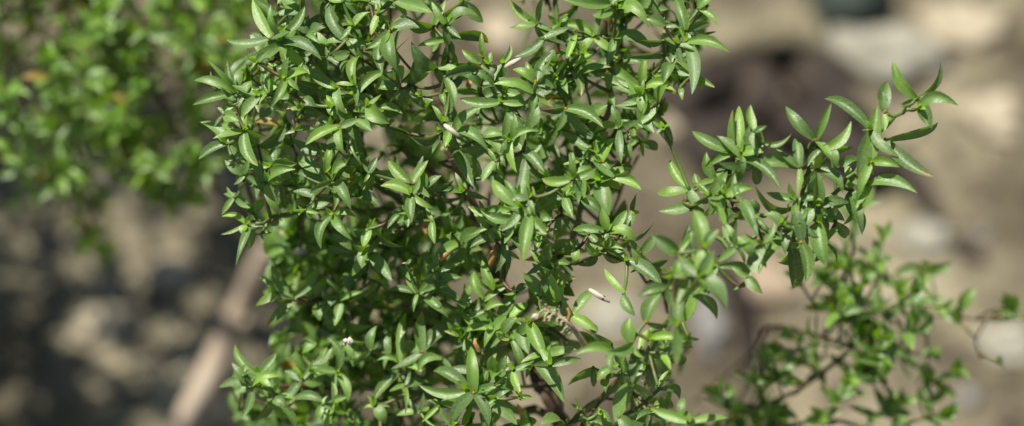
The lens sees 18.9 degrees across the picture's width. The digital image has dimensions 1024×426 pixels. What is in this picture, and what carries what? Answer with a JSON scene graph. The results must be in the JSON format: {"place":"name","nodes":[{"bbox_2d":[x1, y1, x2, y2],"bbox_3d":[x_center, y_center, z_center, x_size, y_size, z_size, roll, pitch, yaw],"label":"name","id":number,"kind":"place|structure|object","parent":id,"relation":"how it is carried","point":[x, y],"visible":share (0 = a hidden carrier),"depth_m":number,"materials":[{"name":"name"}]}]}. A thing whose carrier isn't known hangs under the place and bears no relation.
{"place":"outdoors","nodes":[
{"label":"outdoors","id":0,"kind":"place"},
{"bbox_2d":[0,0,1023,425],"bbox_3d":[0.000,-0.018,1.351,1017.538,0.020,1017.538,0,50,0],"label":"ground","id":1,"kind":"structure","parent":0,"point":[40,308],"depth_m":1.32,"materials":[{"name":"soil"}]},
{"bbox_2d":[68,305,138,345],"bbox_3d":[-0.173,0.048,1.302,0.030,0.012,0.021,0,50,0],"label":"stone","id":2,"kind":"object","parent":1,"relation":"on","point":[98,326],"visible":1,"depth_m":1.30,"materials":[{"name":"grey stone"}]},
{"bbox_2d":[0,0,273,266],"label":"creosote bush","id":3,"kind":"object","parent":1,"relation":"on","point":[115,126],"visible":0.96,"depth_m":0.92,"materials":[{"name":"green plant"}]},
{"bbox_2d":[53,0,84,10],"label":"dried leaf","id":4,"kind":"object","parent":3,"relation":"on","point":[59,5],"visible":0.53,"depth_m":0.95,"materials":[{"name":"plant"}]},
{"bbox_2d":[141,252,197,289],"bbox_3d":[-0.146,0.025,1.317,0.025,0.010,0.018,0,50,0],"label":"stone","id":5,"kind":"object","parent":1,"relation":"on","point":[171,270],"visible":1,"depth_m":1.31,"materials":[{"name":"grey stone"}]},
{"bbox_2d":[169,243,268,425],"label":"dead branch","id":6,"kind":"object","parent":1,"relation":"on","point":[198,396],"visible":0.94,"depth_m":1.17,"materials":[{"name":"brown wood"}]},
{"bbox_2d":[472,9,531,48],"bbox_3d":[-0.004,-0.084,1.406,0.024,0.012,0.024,-24,54,-19],"label":"stone","id":7,"kind":"object","parent":1,"relation":"on","point":[496,29],"visible":0.88,"depth_m":1.40,"materials":[{"name":"beige stone"}]},
{"bbox_2d":[4,0,1023,425],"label":"leaf litter","id":8,"kind":"object","parent":1,"relation":"on","point":[1004,410],"visible":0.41,"depth_m":1.31,"materials":[{"name":"brown plant"}]},
{"bbox_2d":[193,0,957,425],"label":"creosote bush","id":9,"kind":"object","parent":1,"relation":"on","point":[305,66],"visible":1,"depth_m":0.75,"materials":[{"name":"green plant"}]},
{"bbox_2d":[286,108,295,125],"bbox_3d":[-0.054,-0.024,0.749,0.002,0.003,0.004,0,50,0],"label":"dry flower","id":10,"kind":"object","parent":9,"relation":"attached to","point":[290,116],"visible":1,"depth_m":0.75,"materials":[{"name":"grey plant"}]},
{"bbox_2d":[293,248,306,253],"bbox_3d":[-0.055,0.010,0.794,0.004,0.002,0.002,0,50,0],"label":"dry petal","id":11,"kind":"object","parent":9,"relation":"on","point":[299,251],"visible":1,"depth_m":0.79,"materials":[{"name":"grey plant"}]},
{"bbox_2d":[343,337,353,345],"bbox_3d":[-0.040,0.031,0.746,0.003,0.003,0.002,0,50,0],"label":"white fluff","id":12,"kind":"object","parent":9,"relation":"on","point":[349,341],"visible":1,"depth_m":0.74,"materials":[{"name":"white plant"}]},
{"bbox_2d":[421,222,429,234],"bbox_3d":[-0.021,0.003,0.762,0.003,0.003,0.003,0,50,0],"label":"dried leaf","id":13,"kind":"object","parent":9,"relation":"on","point":[424,226],"visible":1,"depth_m":0.76,"materials":[{"name":"brown plant"}]},
{"bbox_2d":[439,251,449,260],"bbox_3d":[-0.016,0.011,0.745,0.003,0.003,0.002,0,50,0],"label":"dried bud","id":14,"kind":"object","parent":9,"relation":"in","point":[443,256],"visible":1,"depth_m":0.74,"materials":[{"name":"brown plant"}]},
{"bbox_2d":[443,124,458,136],"bbox_3d":[-0.014,-0.020,0.725,0.004,0.002,0.003,0,50,0],"label":"dry petal","id":15,"kind":"object","parent":9,"relation":"on","point":[450,129],"visible":1,"depth_m":0.72,"materials":[{"name":"white plant"}]},
{"bbox_2d":[466,79,471,87],"bbox_3d":[-0.011,-0.032,0.770,0.002,0.002,0.003,0,50,0],"label":"dried leaf","id":16,"kind":"object","parent":9,"relation":"on","point":[468,83],"visible":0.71,"depth_m":0.77,"materials":[{"name":"brown plant"}]},
{"bbox_2d":[473,339,480,351],"bbox_3d":[-0.009,0.033,0.760,0.002,0.002,0.003,0,50,0],"label":"dried leaf","id":17,"kind":"object","parent":9,"relation":"on","point":[476,346],"visible":1,"depth_m":0.76,"materials":[{"name":"orange plant"}]},
{"bbox_2d":[488,244,497,265],"bbox_3d":[-0.005,0.010,0.753,0.003,0.005,0.004,0,50,0],"label":"dried leaf","id":18,"kind":"object","parent":9,"relation":"on","point":[493,255],"visible":1,"depth_m":0.75,"materials":[{"name":"brown plant"}]},
{"bbox_2d":[504,57,520,68],"bbox_3d":[0.000,-0.036,0.737,0.004,0.003,0.002,0,50,0],"label":"dry petal","id":19,"kind":"object","parent":9,"relation":"on","point":[512,62],"visible":1,"depth_m":0.74,"materials":[{"name":"white plant"}]},
{"bbox_2d":[531,313,537,319],"bbox_3d":[0.005,0.025,0.727,0.002,0.002,0.002,0,50,0],"label":"seed","id":20,"kind":"object","parent":9,"relation":"on","point":[533,316],"visible":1,"depth_m":0.73,"materials":[{"name":"white plant"}]},
{"bbox_2d":[535,300,587,347],"bbox_3d":[0.012,0.027,0.726,0.013,0.013,0.006,0,50,0],"label":"dry leaf spray","id":21,"kind":"object","parent":9,"relation":"on","point":[578,335],"visible":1,"depth_m":0.72,"materials":[{"name":"brown plant"}]},
{"bbox_2d":[588,288,609,302],"bbox_3d":[0.021,0.019,0.735,0.005,0.002,0.004,0,50,0],"label":"dry husk","id":22,"kind":"object","parent":9,"relation":"on","point":[598,295],"visible":1,"depth_m":0.73,"materials":[{"name":"white plant"}]},
{"bbox_2d":[585,293,640,337],"bbox_3d":[0.042,0.043,1.294,0.026,0.011,0.023,0,50,0],"label":"stone","id":23,"kind":"object","parent":1,"relation":"on","point":[607,319],"visible":0.82,"depth_m":1.29,"materials":[{"name":"beige stone"}]},
{"bbox_2d":[652,112,706,145],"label":"stone","id":24,"kind":"object","parent":1,"relation":"on","point":[674,125],"visible":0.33,"depth_m":1.36,"materials":[{"name":"beige stone"}]},
{"bbox_2d":[691,291,727,358],"bbox_3d":[0.083,0.047,1.291,0.016,0.014,0.036,0,50,0],"label":"stone","id":25,"kind":"object","parent":1,"relation":"on","point":[710,331],"visible":0.82,"depth_m":1.28,"materials":[{"name":"grey stone"}]},
{"bbox_2d":[675,106,757,183],"bbox_3d":[0.090,-0.029,1.350,0.034,0.033,0.026,-26,55,-20],"label":"rotten wood","id":26,"kind":"object","parent":1,"relation":"on","point":[713,126],"visible":0.45,"depth_m":1.34,"materials":[{"name":"brown wood"}]},
{"bbox_2d":[662,53,787,125],"bbox_3d":[0.094,-0.051,1.370,0.058,0.035,0.037,-12,51,-10],"label":"rotten wood","id":27,"kind":"object","parent":1,"relation":"on","point":[753,80],"visible":0.76,"depth_m":1.36,"materials":[{"name":"brown wood"}]},
{"bbox_2d":[671,30,841,84],"bbox_3d":[0.107,-0.069,1.370,0.081,0.023,0.015,-7,50,-6],"label":"olive stick","id":28,"kind":"object","parent":27,"relation":"on","point":[778,41],"visible":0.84,"depth_m":1.36,"materials":[{"name":"brown wood"}]},
{"bbox_2d":[714,99,738,113],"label":"stone","id":29,"kind":"object","parent":1,"relation":"on","point":[735,104],"visible":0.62,"depth_m":1.37,"materials":[{"name":"grey stone"}]},
{"bbox_2d":[714,229,761,374],"bbox_3d":[0.094,0.038,1.280,0.009,0.030,0.060,-9,51,-8],"label":"dark stick","id":30,"kind":"object","parent":1,"relation":"on","point":[745,336],"visible":0.67,"depth_m":1.27,"materials":[{"name":"brown wood"}]},
{"bbox_2d":[740,255,799,303],"bbox_3d":[0.107,0.028,1.308,0.030,0.013,0.027,0,50,0],"label":"stone","id":31,"kind":"object","parent":1,"relation":"on","point":[773,281],"visible":0.63,"depth_m":1.30,"materials":[{"name":"beige stone"}]},
{"bbox_2d":[752,27,869,123],"bbox_3d":[0.131,-0.061,1.378,0.069,0.034,0.032,33,57,24],"label":"rotten wood","id":32,"kind":"object","parent":1,"relation":"on","point":[806,75],"visible":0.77,"depth_m":1.36,"materials":[{"name":"brown wood"}]},
{"bbox_2d":[768,99,892,188],"bbox_3d":[0.140,-0.031,1.353,0.058,0.026,0.026,25,54,20],"label":"rotten wood","id":33,"kind":"object","parent":1,"relation":"on","point":[809,112],"visible":0.47,"depth_m":1.35,"materials":[{"name":"wood"}]},
{"bbox_2d":[811,0,886,29],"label":"stone","id":34,"kind":"object","parent":1,"relation":"on","point":[830,14],"visible":1,"depth_m":1.39,"materials":[{"name":"grey stone"}]},
{"bbox_2d":[689,187,1023,425],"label":"creosote bush","id":35,"kind":"object","parent":1,"relation":"on","point":[844,302],"visible":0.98,"depth_m":0.83,"materials":[{"name":"green plant"}]},
{"bbox_2d":[822,24,948,84],"bbox_3d":[0.168,-0.073,1.391,0.045,0.025,0.044,-26,55,-20],"label":"stone","id":36,"kind":"object","parent":1,"relation":"on","point":[867,53],"visible":0.91,"depth_m":1.38,"materials":[{"name":"beige stone"}]},
{"bbox_2d":[892,148,948,223],"bbox_3d":[0.178,-0.010,1.341,0.012,0.013,0.041,-14,52,-12],"label":"rotten wood","id":37,"kind":"object","parent":1,"relation":"on","point":[931,208],"visible":0.74,"depth_m":1.33,"materials":[{"name":"brown wood"}]},
{"bbox_2d":[894,217,956,254],"bbox_3d":[0.181,0.011,1.330,0.031,0.012,0.021,0,50,0],"label":"stone","id":38,"kind":"object","parent":1,"relation":"on","point":[924,236],"visible":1,"depth_m":1.33,"materials":[{"name":"beige stone"}]},
{"bbox_2d":[915,1,1006,52],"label":"stone","id":39,"kind":"object","parent":1,"relation":"on","point":[969,27],"visible":1,"depth_m":1.40,"materials":[{"name":"beige stone"}]},
{"bbox_2d":[949,236,983,259],"bbox_3d":[0.196,0.015,1.320,0.015,0.007,0.007,29,56,22],"label":"rotten wood","id":40,"kind":"object","parent":1,"relation":"on","point":[957,244],"visible":1,"depth_m":1.32,"materials":[{"name":"brown wood"}]},
{"bbox_2d":[955,92,1023,143],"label":"stone","id":41,"kind":"object","parent":1,"relation":"on","point":[994,117],"visible":1,"depth_m":1.36,"materials":[{"name":"beige stone"}]},
{"bbox_2d":[977,321,1023,365],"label":"stone","id":42,"kind":"object","parent":1,"relation":"on","point":[1005,340],"visible":0.96,"depth_m":1.29,"materials":[{"name":"beige stone"}]},
{"bbox_2d":[0,0,1023,425],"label":"gravel","id":43,"kind":"structure","parent":0,"point":[644,222],"depth_m":1.31,"materials":[{"name":"grey gravel"}]}
]}

